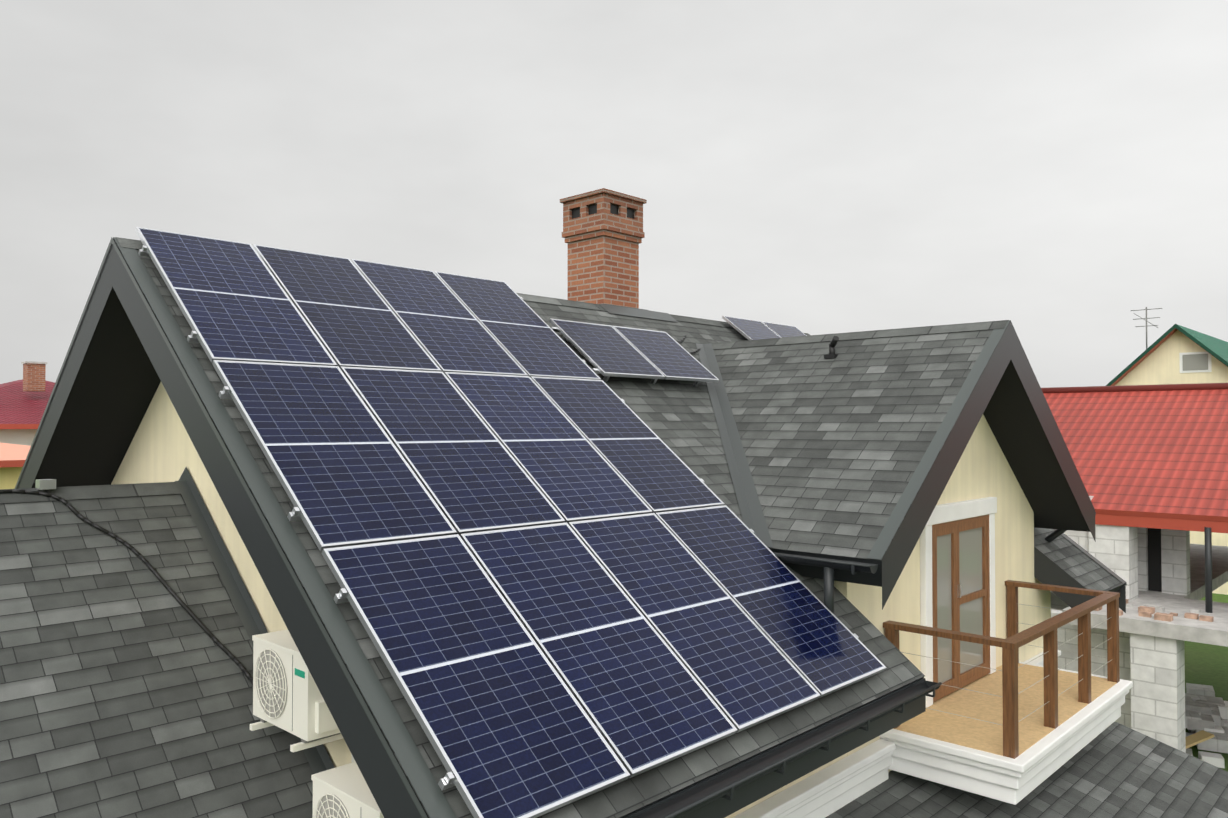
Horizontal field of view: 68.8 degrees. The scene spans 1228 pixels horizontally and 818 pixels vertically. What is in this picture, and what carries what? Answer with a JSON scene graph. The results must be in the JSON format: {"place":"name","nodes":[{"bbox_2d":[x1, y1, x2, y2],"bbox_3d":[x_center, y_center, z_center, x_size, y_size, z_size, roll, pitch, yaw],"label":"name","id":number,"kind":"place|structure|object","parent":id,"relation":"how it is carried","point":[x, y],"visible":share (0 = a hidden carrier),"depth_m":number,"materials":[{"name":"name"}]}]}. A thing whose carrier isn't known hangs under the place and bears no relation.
{"place":"outdoors","nodes":[
{"label":"outdoors","id":0,"kind":"place"},
{"bbox_2d":[0,0,1227,387],"label":"sky","id":1,"kind":"structure","parent":0,"point":[1057,170],"materials":[{"name":"white"}]},
{"bbox_2d":[1106,324,1227,594],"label":"green roof house","id":2,"kind":"structure","parent":0,"point":[1176,354],"depth_m":33.44,"materials":[{"name":"paint"}]},
{"bbox_2d":[1131,307,1161,348],"bbox_3d":[20.923,-2.784,35.246,1.100,2.450,0.058,-1,-1,44],"label":"antenna","id":3,"kind":"object","parent":2,"relation":"attached to","point":[1146,309],"visible":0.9,"depth_m":35.23,"materials":[{"name":"grey metal"}]},
{"bbox_2d":[1184,593,1227,771],"bbox_3d":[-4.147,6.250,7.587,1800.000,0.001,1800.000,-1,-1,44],"label":"ground","id":4,"kind":"structure","parent":0,"point":[1206,664],"depth_m":22.62,"materials":[{"name":"green plant"}]},
{"bbox_2d":[0,443,30,488],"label":"neighboring building","id":5,"kind":"structure","parent":4,"relation":"on","point":[13,457],"depth_m":23.64,"materials":[{"name":"paint"}]},
{"bbox_2d":[0,361,54,445],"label":"neighboring house","id":6,"kind":"structure","parent":4,"relation":"on","point":[24,402],"depth_m":33.59,"materials":[{"name":"red paint"}]},
{"bbox_2d":[0,467,334,817],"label":"roof","id":7,"kind":"structure","parent":4,"relation":"on","point":[126,688],"depth_m":6.47,"materials":[{"name":"grey"}]},
{"bbox_2d":[111,382,1050,817],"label":"house walls","id":8,"kind":"structure","parent":4,"relation":"on","point":[161,446],"depth_m":8.45,"materials":[{"name":"paint"}]},
{"bbox_2d":[250,629,355,762],"bbox_3d":[-2.156,2.094,6.269,0.856,0.944,0.482,-1,-1,44],"label":"air conditioner unit","id":9,"kind":"object","parent":8,"relation":"attached to","point":[287,696],"visible":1,"depth_m":6.08,"materials":[{"name":"white"}]},
{"bbox_2d":[311,762,383,817],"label":"air conditioner unit","id":10,"kind":"object","parent":8,"relation":"attached to","point":[343,791],"visible":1,"depth_m":5.65,"materials":[{"name":"white"}]},
{"bbox_2d":[15,237,1126,817],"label":"roof","id":11,"kind":"structure","parent":8,"relation":"on","point":[131,349],"depth_m":6.76,"materials":[{"name":"grey"}]},
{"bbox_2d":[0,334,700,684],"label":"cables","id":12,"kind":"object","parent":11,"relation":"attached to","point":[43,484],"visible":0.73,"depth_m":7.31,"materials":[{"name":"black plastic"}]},
{"bbox_2d":[135,227,886,817],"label":"solar panels","id":13,"kind":"object","parent":11,"relation":"on","point":[561,573],"visible":0.94,"depth_m":6.69,"materials":[{"name":"blue glass"}]},
{"bbox_2d":[560,188,677,321],"bbox_3d":[-0.030,-1.532,12.712,1.264,2.944,1.420,-1,-1,44],"label":"chimney","id":14,"kind":"object","parent":11,"relation":"on","point":[603,234],"visible":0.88,"depth_m":12.55,"materials":[{"name":"brick"}]},
{"bbox_2d":[624,512,1095,817],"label":"gutters","id":15,"kind":"object","parent":11,"relation":"on","point":[729,791],"visible":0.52,"depth_m":6.25,"materials":[{"name":"grey metal"}]},
{"bbox_2d":[696,320,1094,771],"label":"cross gable","id":16,"kind":"structure","parent":4,"relation":"on","point":[874,447],"depth_m":9.56,"materials":[{"name":"grey"}]},
{"bbox_2d":[824,336,838,358],"bbox_3d":[2.596,-0.721,10.618,0.196,0.279,0.179,-1,-1,44],"label":"roof vent","id":17,"kind":"object","parent":16,"relation":"on","point":[832,345],"visible":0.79,"depth_m":10.60,"materials":[{"name":"black metal"}]},
{"bbox_2d":[825,722,1227,817],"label":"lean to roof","id":18,"kind":"object","parent":4,"relation":"on","point":[1115,770],"depth_m":9.17,"materials":[{"name":"grey"}]},
{"bbox_2d":[733,497,1132,817],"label":"white trim","id":19,"kind":"structure","parent":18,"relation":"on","point":[830,789],"depth_m":8.31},
{"bbox_2d":[932,514,989,701],"bbox_3d":[3.848,2.146,9.944,0.083,1.850,1.560,-1,-1,44],"label":"door","id":20,"kind":"structure","parent":19,"relation":"attached to","point":[960,577],"depth_m":9.95,"materials":[{"name":"brown wood"}]},
{"bbox_2d":[883,580,1119,757],"bbox_3d":[4.188,2.708,9.458,1.240,1.250,3.300,-1,-1,44],"label":"balcony rail","id":21,"kind":"object","parent":19,"relation":"on","point":[1012,642],"visible":0.79,"depth_m":8.67,"materials":[{"name":"brown wood"}]},
{"bbox_2d":[893,663,1116,758],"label":"balcony floor","id":22,"kind":"structure","parent":19,"relation":"on","point":[970,732],"depth_m":9.13,"materials":[{"name":"beige wood"}]},
{"bbox_2d":[1041,383,1227,767],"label":"house","id":23,"kind":"structure","parent":4,"relation":"on","point":[1150,462],"depth_m":16.49,"materials":[{"name":"red tile"}]}
]}

